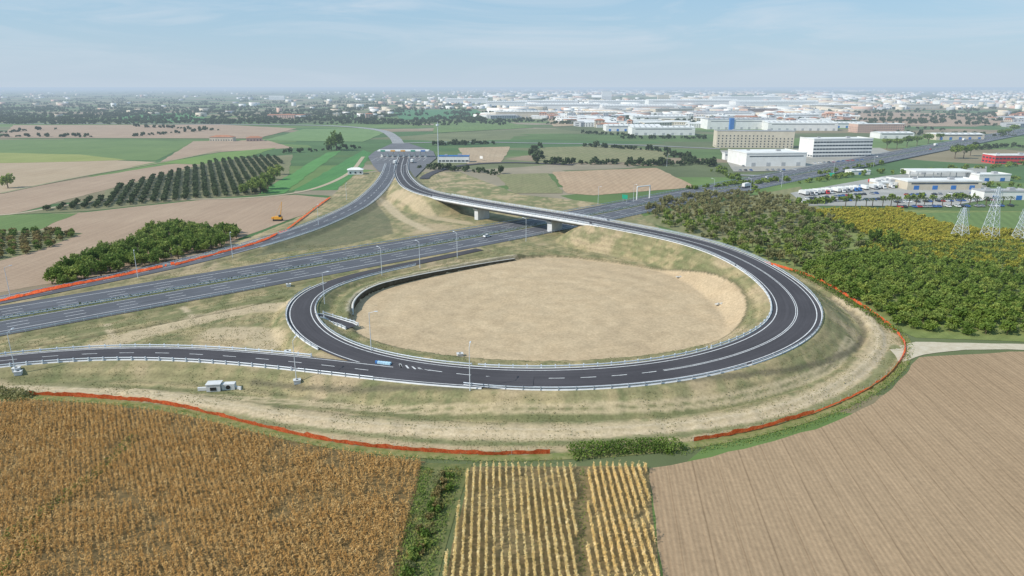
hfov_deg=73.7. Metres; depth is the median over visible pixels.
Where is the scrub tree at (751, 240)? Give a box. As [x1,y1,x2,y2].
[749,238,755,246]
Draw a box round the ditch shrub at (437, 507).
[427,505,440,515]
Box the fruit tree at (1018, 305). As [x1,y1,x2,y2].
[1008,303,1023,313]
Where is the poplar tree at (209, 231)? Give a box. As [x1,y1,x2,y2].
[205,228,215,234]
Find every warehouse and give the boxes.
[446,98,487,102]
[486,101,526,106]
[496,111,557,117]
[515,100,577,102]
[525,103,607,110]
[563,118,585,123]
[575,111,617,114]
[588,100,644,103]
[600,104,677,109]
[603,124,660,130]
[628,126,694,134]
[629,115,687,120]
[645,99,736,104]
[650,108,693,111]
[687,111,754,115]
[700,118,776,128]
[709,96,781,99]
[727,148,806,166]
[729,100,818,105]
[739,108,776,112]
[759,113,820,116]
[762,120,837,130]
[802,104,857,107]
[835,121,865,127]
[848,122,904,132]
[870,131,914,138]
[894,104,940,108]
[924,133,984,139]
[932,100,994,104]
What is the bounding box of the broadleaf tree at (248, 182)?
[245,177,255,191]
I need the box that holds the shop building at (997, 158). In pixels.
[981,153,1023,163]
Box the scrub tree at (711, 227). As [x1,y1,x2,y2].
[708,223,718,232]
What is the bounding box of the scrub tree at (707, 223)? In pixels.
[703,219,710,227]
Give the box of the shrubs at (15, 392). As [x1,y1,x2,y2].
[0,385,34,402]
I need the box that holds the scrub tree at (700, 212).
[698,208,703,215]
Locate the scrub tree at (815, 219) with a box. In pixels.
[811,215,819,222]
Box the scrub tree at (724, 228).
[719,225,728,232]
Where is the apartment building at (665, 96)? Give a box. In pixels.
[657,94,668,98]
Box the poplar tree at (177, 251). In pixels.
[169,245,184,258]
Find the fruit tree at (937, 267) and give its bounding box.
[926,263,942,271]
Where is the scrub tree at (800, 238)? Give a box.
[796,234,803,240]
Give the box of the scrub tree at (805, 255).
[802,252,812,259]
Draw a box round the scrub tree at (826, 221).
[821,219,830,224]
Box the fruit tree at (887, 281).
[881,279,891,286]
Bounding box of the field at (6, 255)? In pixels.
[0,230,81,259]
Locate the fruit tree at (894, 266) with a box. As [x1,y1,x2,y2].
[885,264,899,270]
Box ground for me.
[0,87,1023,575]
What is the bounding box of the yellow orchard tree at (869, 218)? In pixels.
[815,205,1023,241]
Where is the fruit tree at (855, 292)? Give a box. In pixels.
[847,287,864,298]
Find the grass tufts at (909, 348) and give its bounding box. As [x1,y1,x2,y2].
[678,326,912,454]
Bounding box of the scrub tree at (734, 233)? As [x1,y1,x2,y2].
[729,230,738,236]
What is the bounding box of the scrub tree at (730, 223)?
[728,220,736,226]
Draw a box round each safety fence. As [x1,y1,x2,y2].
[0,262,174,300]
[29,391,549,454]
[174,197,329,264]
[693,410,813,441]
[767,262,893,329]
[813,329,905,413]
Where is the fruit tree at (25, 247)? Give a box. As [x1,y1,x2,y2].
[19,245,31,249]
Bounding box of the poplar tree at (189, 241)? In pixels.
[180,239,192,252]
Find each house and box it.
[209,135,235,140]
[246,136,262,140]
[267,114,296,117]
[269,95,284,99]
[295,114,308,117]
[347,167,363,174]
[365,113,372,117]
[486,114,515,118]
[531,115,547,118]
[555,118,579,121]
[566,115,599,117]
[573,121,584,126]
[584,121,616,126]
[586,117,613,118]
[594,119,604,126]
[596,123,618,127]
[617,116,624,120]
[619,121,640,123]
[625,119,661,120]
[639,121,671,125]
[658,118,675,119]
[663,113,681,114]
[665,120,691,125]
[685,122,700,127]
[734,115,749,117]
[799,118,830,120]
[826,112,834,117]
[835,115,859,119]
[837,116,854,118]
[996,116,1023,120]
[1001,122,1023,127]
[1013,119,1023,121]
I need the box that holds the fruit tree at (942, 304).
[938,302,952,309]
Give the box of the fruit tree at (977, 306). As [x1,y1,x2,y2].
[972,303,985,310]
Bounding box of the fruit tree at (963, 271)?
[953,268,967,275]
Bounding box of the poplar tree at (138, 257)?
[128,252,142,266]
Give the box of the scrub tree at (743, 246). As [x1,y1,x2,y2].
[739,242,748,250]
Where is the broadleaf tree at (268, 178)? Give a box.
[257,172,275,188]
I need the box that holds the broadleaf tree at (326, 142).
[323,139,335,149]
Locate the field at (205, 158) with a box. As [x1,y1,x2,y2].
[163,148,274,163]
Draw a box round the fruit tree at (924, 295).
[915,290,929,299]
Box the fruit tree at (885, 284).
[878,281,889,287]
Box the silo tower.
[728,118,735,129]
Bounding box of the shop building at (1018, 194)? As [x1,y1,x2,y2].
[971,187,1023,199]
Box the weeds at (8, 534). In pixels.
[0,433,136,544]
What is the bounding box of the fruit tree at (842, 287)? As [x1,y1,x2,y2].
[837,284,850,291]
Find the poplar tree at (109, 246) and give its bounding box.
[106,243,116,248]
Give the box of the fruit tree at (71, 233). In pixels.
[67,231,74,236]
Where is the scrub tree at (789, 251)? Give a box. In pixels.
[785,248,793,254]
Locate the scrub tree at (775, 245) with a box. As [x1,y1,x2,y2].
[771,243,780,248]
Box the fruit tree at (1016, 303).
[1011,300,1023,305]
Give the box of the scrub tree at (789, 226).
[786,223,793,229]
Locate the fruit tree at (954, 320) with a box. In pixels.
[945,317,959,325]
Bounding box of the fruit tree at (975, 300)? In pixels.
[966,295,977,303]
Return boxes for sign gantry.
[636,185,650,199]
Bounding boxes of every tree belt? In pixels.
[0,90,1022,124]
[0,103,1023,174]
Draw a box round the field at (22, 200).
[0,163,205,213]
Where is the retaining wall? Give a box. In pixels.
[351,258,514,314]
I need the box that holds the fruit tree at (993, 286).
[988,284,1000,289]
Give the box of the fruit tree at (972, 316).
[964,314,979,321]
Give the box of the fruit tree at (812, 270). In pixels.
[808,268,817,273]
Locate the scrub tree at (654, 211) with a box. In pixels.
[651,209,658,214]
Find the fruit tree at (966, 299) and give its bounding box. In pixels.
[958,296,973,304]
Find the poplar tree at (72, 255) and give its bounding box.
[69,253,79,259]
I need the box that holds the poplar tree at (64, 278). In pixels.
[55,274,68,283]
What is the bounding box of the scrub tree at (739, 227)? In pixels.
[735,222,743,232]
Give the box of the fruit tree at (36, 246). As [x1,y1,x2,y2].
[33,244,41,249]
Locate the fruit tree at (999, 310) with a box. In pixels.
[993,308,1003,313]
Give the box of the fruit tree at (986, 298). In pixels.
[979,294,996,303]
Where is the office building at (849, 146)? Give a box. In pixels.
[799,136,873,156]
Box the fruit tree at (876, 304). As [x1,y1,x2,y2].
[873,301,882,310]
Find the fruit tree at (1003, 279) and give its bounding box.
[997,275,1008,283]
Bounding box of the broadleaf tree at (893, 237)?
[881,229,901,245]
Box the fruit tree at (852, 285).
[845,281,857,288]
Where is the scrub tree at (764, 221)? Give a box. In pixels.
[760,218,770,228]
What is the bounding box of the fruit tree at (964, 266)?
[961,264,970,270]
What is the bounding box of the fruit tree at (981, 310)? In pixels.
[976,307,989,314]
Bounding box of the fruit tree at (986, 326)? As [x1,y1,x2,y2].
[979,322,995,333]
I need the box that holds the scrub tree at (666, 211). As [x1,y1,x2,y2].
[663,208,669,214]
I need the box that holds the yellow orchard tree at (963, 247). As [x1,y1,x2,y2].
[958,245,967,250]
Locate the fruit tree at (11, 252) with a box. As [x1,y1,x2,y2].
[8,249,16,254]
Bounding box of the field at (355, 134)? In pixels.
[266,128,382,141]
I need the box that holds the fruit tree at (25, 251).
[20,248,29,253]
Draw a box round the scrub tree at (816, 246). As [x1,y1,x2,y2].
[810,240,822,252]
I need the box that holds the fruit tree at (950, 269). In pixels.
[941,265,952,272]
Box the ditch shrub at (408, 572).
[399,565,414,575]
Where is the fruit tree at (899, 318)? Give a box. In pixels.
[890,314,904,324]
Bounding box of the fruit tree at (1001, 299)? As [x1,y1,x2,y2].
[997,297,1009,301]
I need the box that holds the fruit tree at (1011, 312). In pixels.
[1005,307,1021,318]
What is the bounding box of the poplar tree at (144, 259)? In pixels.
[139,253,148,264]
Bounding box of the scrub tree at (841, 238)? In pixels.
[835,235,843,243]
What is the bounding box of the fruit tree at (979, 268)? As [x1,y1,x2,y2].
[973,266,987,271]
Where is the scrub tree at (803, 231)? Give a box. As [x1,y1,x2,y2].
[800,228,810,235]
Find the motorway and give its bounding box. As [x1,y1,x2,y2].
[0,129,1023,335]
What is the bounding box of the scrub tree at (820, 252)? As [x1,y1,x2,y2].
[815,249,824,254]
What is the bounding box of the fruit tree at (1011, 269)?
[1002,266,1016,273]
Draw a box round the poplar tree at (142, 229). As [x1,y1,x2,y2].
[134,226,146,235]
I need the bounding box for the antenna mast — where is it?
[436,122,438,162]
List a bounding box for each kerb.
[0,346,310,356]
[0,359,481,388]
[2,163,385,297]
[261,176,394,246]
[286,282,323,349]
[314,313,357,325]
[315,159,772,367]
[408,157,822,390]
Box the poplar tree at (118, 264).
[110,259,124,272]
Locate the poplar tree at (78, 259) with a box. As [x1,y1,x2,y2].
[71,256,81,265]
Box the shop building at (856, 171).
[845,169,870,174]
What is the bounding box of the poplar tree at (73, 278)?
[68,274,77,282]
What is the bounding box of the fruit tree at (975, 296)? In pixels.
[965,294,980,301]
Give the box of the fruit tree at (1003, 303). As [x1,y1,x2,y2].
[995,300,1010,309]
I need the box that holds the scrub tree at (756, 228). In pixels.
[752,226,760,231]
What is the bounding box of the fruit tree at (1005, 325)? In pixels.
[999,320,1016,334]
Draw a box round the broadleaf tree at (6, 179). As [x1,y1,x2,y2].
[0,173,14,187]
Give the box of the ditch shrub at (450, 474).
[445,472,454,477]
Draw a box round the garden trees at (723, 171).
[685,160,1023,203]
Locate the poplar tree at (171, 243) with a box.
[163,238,175,252]
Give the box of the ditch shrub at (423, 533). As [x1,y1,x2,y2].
[417,525,428,537]
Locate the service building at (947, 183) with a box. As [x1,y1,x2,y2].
[892,177,982,189]
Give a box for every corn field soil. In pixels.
[447,466,660,575]
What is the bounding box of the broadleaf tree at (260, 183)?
[250,176,267,192]
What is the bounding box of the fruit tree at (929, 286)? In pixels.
[923,283,936,290]
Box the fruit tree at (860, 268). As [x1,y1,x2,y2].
[855,267,866,271]
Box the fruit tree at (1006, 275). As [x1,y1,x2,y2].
[999,272,1011,279]
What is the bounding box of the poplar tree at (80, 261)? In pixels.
[74,260,86,267]
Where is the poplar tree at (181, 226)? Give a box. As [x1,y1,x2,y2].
[177,222,184,228]
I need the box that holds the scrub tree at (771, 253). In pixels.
[763,249,775,259]
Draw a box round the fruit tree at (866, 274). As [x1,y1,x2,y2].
[857,270,870,280]
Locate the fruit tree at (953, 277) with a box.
[949,274,960,280]
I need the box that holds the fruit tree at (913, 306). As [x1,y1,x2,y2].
[904,303,915,310]
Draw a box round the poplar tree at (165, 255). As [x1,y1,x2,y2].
[162,252,169,261]
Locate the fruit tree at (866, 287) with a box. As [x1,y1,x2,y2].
[857,281,871,292]
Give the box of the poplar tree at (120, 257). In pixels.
[113,253,126,262]
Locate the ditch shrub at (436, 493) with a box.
[430,490,441,497]
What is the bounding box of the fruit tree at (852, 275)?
[844,273,855,279]
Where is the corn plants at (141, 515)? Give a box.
[0,396,421,575]
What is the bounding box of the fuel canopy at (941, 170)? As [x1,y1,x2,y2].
[904,168,972,177]
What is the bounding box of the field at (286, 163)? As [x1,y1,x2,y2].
[19,155,292,213]
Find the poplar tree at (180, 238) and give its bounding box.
[175,234,185,242]
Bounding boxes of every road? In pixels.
[0,123,403,142]
[0,163,394,303]
[0,347,533,387]
[287,157,820,388]
[316,314,356,328]
[413,142,720,148]
[419,162,573,178]
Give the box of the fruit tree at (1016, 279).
[1007,275,1022,283]
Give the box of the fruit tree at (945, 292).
[938,289,948,297]
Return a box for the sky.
[0,0,1023,86]
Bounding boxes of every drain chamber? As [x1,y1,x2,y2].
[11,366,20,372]
[13,369,22,375]
[293,378,300,384]
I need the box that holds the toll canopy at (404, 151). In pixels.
[377,150,429,156]
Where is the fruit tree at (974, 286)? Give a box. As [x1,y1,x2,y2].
[968,283,983,291]
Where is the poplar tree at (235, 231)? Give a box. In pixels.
[231,226,241,237]
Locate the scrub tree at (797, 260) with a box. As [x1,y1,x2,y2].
[789,256,799,266]
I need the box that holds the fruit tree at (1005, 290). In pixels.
[999,288,1012,296]
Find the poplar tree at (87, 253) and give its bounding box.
[80,249,93,257]
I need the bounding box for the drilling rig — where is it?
[271,202,282,220]
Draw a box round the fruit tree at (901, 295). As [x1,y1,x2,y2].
[896,293,908,298]
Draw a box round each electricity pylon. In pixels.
[951,207,969,236]
[980,186,1002,238]
[1011,211,1023,238]
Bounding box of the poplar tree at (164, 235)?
[156,230,168,239]
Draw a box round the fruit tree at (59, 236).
[55,235,64,239]
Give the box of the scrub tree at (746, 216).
[742,212,751,218]
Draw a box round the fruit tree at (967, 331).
[960,326,976,334]
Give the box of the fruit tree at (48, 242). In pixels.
[43,239,53,246]
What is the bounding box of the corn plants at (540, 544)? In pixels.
[442,460,578,575]
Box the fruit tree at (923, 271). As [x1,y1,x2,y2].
[912,268,926,274]
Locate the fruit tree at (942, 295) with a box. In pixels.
[932,292,944,298]
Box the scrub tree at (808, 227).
[803,224,811,230]
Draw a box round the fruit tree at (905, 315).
[898,310,911,321]
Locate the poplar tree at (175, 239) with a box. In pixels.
[166,236,179,246]
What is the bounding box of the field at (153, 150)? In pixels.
[0,139,191,160]
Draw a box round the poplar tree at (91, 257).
[81,255,95,261]
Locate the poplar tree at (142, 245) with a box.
[138,240,152,250]
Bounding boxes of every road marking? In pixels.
[0,129,1023,331]
[0,348,496,386]
[1,163,393,298]
[289,157,816,386]
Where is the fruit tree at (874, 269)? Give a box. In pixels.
[867,266,878,276]
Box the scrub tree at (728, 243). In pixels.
[723,240,731,246]
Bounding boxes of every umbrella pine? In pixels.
[882,138,892,148]
[893,138,903,148]
[902,135,915,146]
[915,136,922,145]
[922,133,933,142]
[936,133,944,140]
[950,145,963,158]
[962,145,972,158]
[967,144,978,155]
[997,129,1006,135]
[1009,124,1020,131]
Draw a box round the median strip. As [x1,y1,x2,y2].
[0,132,1018,320]
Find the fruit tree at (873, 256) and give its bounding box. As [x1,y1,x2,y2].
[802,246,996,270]
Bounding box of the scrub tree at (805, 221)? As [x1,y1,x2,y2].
[801,218,808,224]
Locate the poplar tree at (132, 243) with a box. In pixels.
[129,240,138,246]
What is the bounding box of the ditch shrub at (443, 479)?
[439,476,447,482]
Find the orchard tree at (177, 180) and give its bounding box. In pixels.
[115,154,282,188]
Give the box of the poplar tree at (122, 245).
[114,242,128,248]
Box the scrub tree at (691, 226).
[687,224,695,229]
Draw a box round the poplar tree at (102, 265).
[90,259,108,275]
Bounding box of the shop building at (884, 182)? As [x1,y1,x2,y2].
[869,179,898,187]
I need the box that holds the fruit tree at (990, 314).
[982,310,997,319]
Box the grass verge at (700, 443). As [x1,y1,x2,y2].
[0,335,910,460]
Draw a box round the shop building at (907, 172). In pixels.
[900,168,936,173]
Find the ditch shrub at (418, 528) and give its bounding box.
[414,523,425,532]
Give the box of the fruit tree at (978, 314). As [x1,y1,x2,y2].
[966,311,981,318]
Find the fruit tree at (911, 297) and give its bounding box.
[906,294,921,302]
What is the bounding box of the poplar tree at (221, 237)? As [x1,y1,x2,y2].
[215,231,228,246]
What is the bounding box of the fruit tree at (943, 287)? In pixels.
[941,285,951,291]
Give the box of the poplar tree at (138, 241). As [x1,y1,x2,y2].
[136,237,148,243]
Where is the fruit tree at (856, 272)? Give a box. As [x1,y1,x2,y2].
[851,269,860,277]
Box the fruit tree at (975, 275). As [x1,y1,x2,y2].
[967,272,982,281]
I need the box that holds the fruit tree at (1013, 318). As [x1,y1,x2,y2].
[1006,315,1017,321]
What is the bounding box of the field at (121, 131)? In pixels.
[0,125,296,137]
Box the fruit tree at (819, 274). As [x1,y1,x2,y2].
[812,269,828,279]
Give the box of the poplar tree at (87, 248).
[81,247,95,255]
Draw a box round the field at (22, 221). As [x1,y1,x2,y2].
[0,213,76,230]
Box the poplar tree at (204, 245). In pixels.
[199,242,209,249]
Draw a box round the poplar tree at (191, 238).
[186,234,194,248]
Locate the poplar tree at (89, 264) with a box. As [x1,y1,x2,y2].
[79,261,93,268]
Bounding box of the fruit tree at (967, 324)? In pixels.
[959,321,974,328]
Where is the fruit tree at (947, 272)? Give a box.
[943,270,952,276]
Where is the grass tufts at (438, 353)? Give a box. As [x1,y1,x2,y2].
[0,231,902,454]
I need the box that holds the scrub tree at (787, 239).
[784,237,791,242]
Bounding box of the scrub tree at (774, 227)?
[771,224,777,229]
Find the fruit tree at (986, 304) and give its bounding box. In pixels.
[979,301,989,306]
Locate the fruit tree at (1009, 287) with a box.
[1002,284,1014,289]
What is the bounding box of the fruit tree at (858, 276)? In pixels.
[852,273,868,282]
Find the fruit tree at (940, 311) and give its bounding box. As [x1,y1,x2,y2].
[930,309,947,321]
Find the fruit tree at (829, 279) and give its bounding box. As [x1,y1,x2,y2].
[824,277,835,283]
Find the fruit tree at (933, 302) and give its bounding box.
[924,298,937,307]
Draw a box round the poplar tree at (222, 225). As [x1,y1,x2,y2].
[219,223,227,233]
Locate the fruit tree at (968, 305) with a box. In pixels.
[957,302,972,310]
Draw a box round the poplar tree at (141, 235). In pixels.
[136,231,148,238]
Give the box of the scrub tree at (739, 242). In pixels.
[736,239,747,244]
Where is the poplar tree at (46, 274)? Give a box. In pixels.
[42,268,57,283]
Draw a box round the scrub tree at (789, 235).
[783,233,793,240]
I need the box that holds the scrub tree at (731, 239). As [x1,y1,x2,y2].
[729,236,736,243]
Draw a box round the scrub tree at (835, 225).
[831,223,841,228]
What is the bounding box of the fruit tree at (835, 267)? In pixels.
[829,264,839,269]
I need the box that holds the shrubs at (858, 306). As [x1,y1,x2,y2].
[789,268,900,332]
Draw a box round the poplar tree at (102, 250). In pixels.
[97,247,107,253]
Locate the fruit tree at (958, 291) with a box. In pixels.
[949,286,963,295]
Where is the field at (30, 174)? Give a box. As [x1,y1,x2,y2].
[0,160,153,192]
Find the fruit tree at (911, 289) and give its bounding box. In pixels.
[904,286,918,294]
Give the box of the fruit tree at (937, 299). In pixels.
[927,296,941,303]
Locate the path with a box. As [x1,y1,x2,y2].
[890,342,1023,361]
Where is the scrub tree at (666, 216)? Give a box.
[662,213,669,219]
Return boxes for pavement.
[368,143,435,176]
[720,148,888,171]
[791,166,986,205]
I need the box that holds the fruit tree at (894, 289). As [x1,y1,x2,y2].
[888,284,901,296]
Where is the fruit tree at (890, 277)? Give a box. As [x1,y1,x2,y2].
[885,274,896,281]
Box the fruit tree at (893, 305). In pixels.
[887,301,898,309]
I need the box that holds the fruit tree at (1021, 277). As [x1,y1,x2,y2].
[1011,273,1023,280]
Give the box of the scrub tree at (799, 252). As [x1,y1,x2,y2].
[793,247,804,258]
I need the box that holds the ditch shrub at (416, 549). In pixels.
[408,545,422,552]
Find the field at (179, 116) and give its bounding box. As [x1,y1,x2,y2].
[122,113,204,121]
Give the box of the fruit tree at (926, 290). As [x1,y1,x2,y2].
[918,288,931,296]
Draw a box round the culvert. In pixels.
[197,380,241,391]
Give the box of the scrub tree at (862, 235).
[856,232,864,237]
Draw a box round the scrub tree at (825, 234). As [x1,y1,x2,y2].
[821,232,827,239]
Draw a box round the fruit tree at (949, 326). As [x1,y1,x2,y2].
[944,322,957,330]
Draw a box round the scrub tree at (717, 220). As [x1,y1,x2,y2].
[712,216,720,222]
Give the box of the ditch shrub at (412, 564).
[405,559,415,567]
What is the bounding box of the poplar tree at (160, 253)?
[151,249,163,262]
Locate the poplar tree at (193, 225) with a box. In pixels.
[187,222,196,229]
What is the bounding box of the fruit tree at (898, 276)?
[886,271,901,280]
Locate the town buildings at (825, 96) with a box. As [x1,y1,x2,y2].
[0,88,1023,116]
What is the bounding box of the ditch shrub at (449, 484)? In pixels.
[445,480,453,489]
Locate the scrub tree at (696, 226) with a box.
[690,221,697,229]
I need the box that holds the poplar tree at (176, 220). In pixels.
[172,218,182,224]
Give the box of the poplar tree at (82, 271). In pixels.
[78,265,90,278]
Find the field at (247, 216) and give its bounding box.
[0,195,326,291]
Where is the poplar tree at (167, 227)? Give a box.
[162,222,172,232]
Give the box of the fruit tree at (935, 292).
[929,290,942,295]
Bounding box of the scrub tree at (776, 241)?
[773,239,780,247]
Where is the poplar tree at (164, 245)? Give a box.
[155,241,169,251]
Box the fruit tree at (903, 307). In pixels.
[896,304,913,311]
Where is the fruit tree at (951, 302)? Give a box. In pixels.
[939,299,956,306]
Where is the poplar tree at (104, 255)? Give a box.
[98,253,111,260]
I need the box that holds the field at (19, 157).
[0,153,122,162]
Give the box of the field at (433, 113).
[395,110,486,119]
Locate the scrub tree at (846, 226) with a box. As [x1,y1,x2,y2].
[844,223,854,229]
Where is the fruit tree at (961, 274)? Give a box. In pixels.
[955,272,964,278]
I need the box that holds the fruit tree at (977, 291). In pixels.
[968,288,982,295]
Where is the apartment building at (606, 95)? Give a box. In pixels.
[601,91,611,99]
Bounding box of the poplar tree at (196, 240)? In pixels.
[193,237,201,245]
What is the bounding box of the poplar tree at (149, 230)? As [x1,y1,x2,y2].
[144,226,151,234]
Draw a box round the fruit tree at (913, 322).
[909,318,922,327]
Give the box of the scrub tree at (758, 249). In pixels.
[754,245,764,253]
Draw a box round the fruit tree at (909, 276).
[901,273,912,281]
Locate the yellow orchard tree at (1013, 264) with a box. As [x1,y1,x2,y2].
[1010,262,1018,267]
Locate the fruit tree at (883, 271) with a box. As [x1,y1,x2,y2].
[879,269,888,274]
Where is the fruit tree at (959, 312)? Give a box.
[950,307,966,317]
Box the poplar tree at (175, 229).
[169,225,181,233]
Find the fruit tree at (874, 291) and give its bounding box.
[869,288,882,294]
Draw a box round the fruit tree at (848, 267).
[843,264,852,270]
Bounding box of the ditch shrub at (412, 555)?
[406,550,418,560]
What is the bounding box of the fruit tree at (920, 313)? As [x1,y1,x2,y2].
[914,309,933,321]
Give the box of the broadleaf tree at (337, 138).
[327,130,343,150]
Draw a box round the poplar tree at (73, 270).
[63,264,78,277]
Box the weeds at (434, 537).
[404,465,465,575]
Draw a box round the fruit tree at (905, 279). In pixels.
[897,277,911,284]
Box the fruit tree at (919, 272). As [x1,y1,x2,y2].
[914,270,922,278]
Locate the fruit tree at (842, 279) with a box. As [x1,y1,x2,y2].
[836,275,847,284]
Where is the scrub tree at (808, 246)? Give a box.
[802,243,813,252]
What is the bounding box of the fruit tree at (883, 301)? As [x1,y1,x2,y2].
[877,298,887,304]
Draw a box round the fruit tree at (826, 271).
[816,267,830,275]
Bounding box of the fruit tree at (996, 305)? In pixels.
[989,302,1006,312]
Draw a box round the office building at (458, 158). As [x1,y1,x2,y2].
[437,154,469,162]
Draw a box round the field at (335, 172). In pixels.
[292,150,370,190]
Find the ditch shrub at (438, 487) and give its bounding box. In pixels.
[434,484,444,493]
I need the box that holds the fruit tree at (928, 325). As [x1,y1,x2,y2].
[919,319,939,329]
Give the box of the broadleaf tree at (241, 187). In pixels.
[238,184,248,191]
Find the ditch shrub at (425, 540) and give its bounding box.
[423,538,432,546]
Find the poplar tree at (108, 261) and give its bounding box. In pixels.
[101,254,115,272]
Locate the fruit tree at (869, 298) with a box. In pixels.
[861,294,876,304]
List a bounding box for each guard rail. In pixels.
[0,131,1023,319]
[0,132,1013,317]
[0,244,237,296]
[0,285,264,334]
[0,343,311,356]
[0,356,291,370]
[241,164,384,243]
[260,178,393,245]
[271,128,1023,260]
[285,286,317,348]
[298,368,373,379]
[315,283,471,363]
[323,311,358,325]
[323,315,345,329]
[345,263,415,281]
[394,158,428,195]
[408,158,448,193]
[432,196,588,223]
[452,194,606,219]
[463,363,746,390]
[478,346,707,367]
[509,134,1021,239]
[594,223,734,264]
[610,219,770,264]
[711,265,771,347]
[752,264,822,364]
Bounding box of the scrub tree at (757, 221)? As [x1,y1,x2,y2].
[755,218,762,225]
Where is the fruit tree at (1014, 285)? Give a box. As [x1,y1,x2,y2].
[1006,282,1018,290]
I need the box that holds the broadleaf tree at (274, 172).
[267,166,280,179]
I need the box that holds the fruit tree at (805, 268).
[802,265,810,270]
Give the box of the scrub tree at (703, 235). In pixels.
[701,232,708,237]
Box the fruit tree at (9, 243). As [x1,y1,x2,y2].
[6,241,16,246]
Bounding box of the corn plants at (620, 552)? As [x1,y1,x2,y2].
[586,461,659,575]
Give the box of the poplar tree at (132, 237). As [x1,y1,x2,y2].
[126,233,138,240]
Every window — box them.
[530,105,599,105]
[635,117,684,117]
[653,101,728,101]
[696,113,751,113]
[711,121,761,121]
[750,155,803,156]
[772,124,834,124]
[774,115,818,115]
[882,134,912,134]
[912,183,977,183]
[945,135,981,135]
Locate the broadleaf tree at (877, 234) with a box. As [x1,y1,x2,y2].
[868,227,882,242]
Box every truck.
[742,182,750,187]
[798,189,808,195]
[831,187,840,192]
[859,184,868,189]
[869,184,877,189]
[877,183,886,188]
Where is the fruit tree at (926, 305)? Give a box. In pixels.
[923,301,934,309]
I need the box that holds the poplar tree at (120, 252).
[117,247,126,254]
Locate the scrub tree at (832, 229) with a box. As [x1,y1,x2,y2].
[828,227,839,233]
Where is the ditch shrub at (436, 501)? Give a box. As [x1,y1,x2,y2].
[432,498,440,508]
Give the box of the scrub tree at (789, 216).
[786,212,793,219]
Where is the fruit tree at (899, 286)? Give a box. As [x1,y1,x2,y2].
[890,285,905,292]
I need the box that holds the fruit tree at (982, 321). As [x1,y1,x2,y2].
[975,318,991,328]
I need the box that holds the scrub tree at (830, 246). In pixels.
[828,244,838,250]
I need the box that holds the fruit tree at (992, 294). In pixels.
[984,292,995,297]
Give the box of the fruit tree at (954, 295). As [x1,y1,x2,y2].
[948,292,959,299]
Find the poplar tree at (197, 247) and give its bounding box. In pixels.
[193,244,199,251]
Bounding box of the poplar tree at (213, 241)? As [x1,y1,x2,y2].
[205,235,218,248]
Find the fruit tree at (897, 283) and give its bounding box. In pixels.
[893,281,906,288]
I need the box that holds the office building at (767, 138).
[713,129,794,147]
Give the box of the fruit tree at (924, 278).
[917,275,929,281]
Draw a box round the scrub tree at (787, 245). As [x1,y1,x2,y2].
[783,242,792,250]
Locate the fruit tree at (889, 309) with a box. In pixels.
[882,305,895,314]
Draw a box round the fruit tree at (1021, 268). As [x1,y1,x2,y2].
[1016,266,1023,272]
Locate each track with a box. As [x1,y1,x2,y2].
[0,157,363,214]
[1,151,217,192]
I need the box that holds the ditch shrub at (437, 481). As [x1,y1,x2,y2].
[432,475,441,484]
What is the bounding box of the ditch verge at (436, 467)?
[398,463,471,575]
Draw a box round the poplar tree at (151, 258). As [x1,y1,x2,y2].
[148,253,160,265]
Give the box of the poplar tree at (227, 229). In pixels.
[224,225,233,232]
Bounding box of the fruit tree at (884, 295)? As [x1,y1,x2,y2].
[875,293,892,298]
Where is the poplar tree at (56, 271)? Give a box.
[49,266,63,280]
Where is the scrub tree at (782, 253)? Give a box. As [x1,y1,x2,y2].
[776,248,784,260]
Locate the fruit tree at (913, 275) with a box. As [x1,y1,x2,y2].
[906,272,918,279]
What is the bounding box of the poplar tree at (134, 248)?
[125,246,139,254]
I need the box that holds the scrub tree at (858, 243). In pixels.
[853,239,865,246]
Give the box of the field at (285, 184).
[259,151,340,193]
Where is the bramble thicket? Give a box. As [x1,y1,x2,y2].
[566,436,686,460]
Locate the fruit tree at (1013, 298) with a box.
[1007,293,1023,303]
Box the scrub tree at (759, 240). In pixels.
[753,236,764,245]
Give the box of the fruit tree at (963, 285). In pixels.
[956,281,968,290]
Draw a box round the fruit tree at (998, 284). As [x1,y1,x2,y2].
[987,280,1002,289]
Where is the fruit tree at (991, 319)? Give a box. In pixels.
[984,316,996,324]
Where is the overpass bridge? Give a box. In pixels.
[430,197,597,231]
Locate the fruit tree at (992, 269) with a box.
[984,265,999,273]
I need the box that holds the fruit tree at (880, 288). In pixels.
[875,286,885,292]
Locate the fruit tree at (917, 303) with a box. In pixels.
[907,299,923,307]
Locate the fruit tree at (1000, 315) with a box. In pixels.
[985,308,1004,318]
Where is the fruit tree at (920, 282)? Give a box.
[911,281,923,289]
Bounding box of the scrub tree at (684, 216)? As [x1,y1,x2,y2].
[682,213,688,220]
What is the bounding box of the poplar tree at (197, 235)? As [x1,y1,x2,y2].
[193,232,205,238]
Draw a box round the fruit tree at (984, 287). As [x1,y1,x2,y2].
[973,283,986,292]
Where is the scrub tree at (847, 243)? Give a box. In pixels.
[840,239,851,248]
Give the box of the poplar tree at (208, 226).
[201,224,211,228]
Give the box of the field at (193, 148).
[161,140,288,161]
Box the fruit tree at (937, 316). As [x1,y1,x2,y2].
[928,312,944,321]
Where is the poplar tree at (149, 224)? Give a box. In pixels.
[145,219,154,228]
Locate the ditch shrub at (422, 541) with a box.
[416,539,428,547]
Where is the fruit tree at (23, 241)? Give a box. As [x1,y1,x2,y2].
[19,239,29,244]
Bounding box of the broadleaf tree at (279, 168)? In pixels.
[275,164,283,170]
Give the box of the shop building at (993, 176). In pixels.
[966,171,1011,180]
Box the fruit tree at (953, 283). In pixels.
[947,279,958,285]

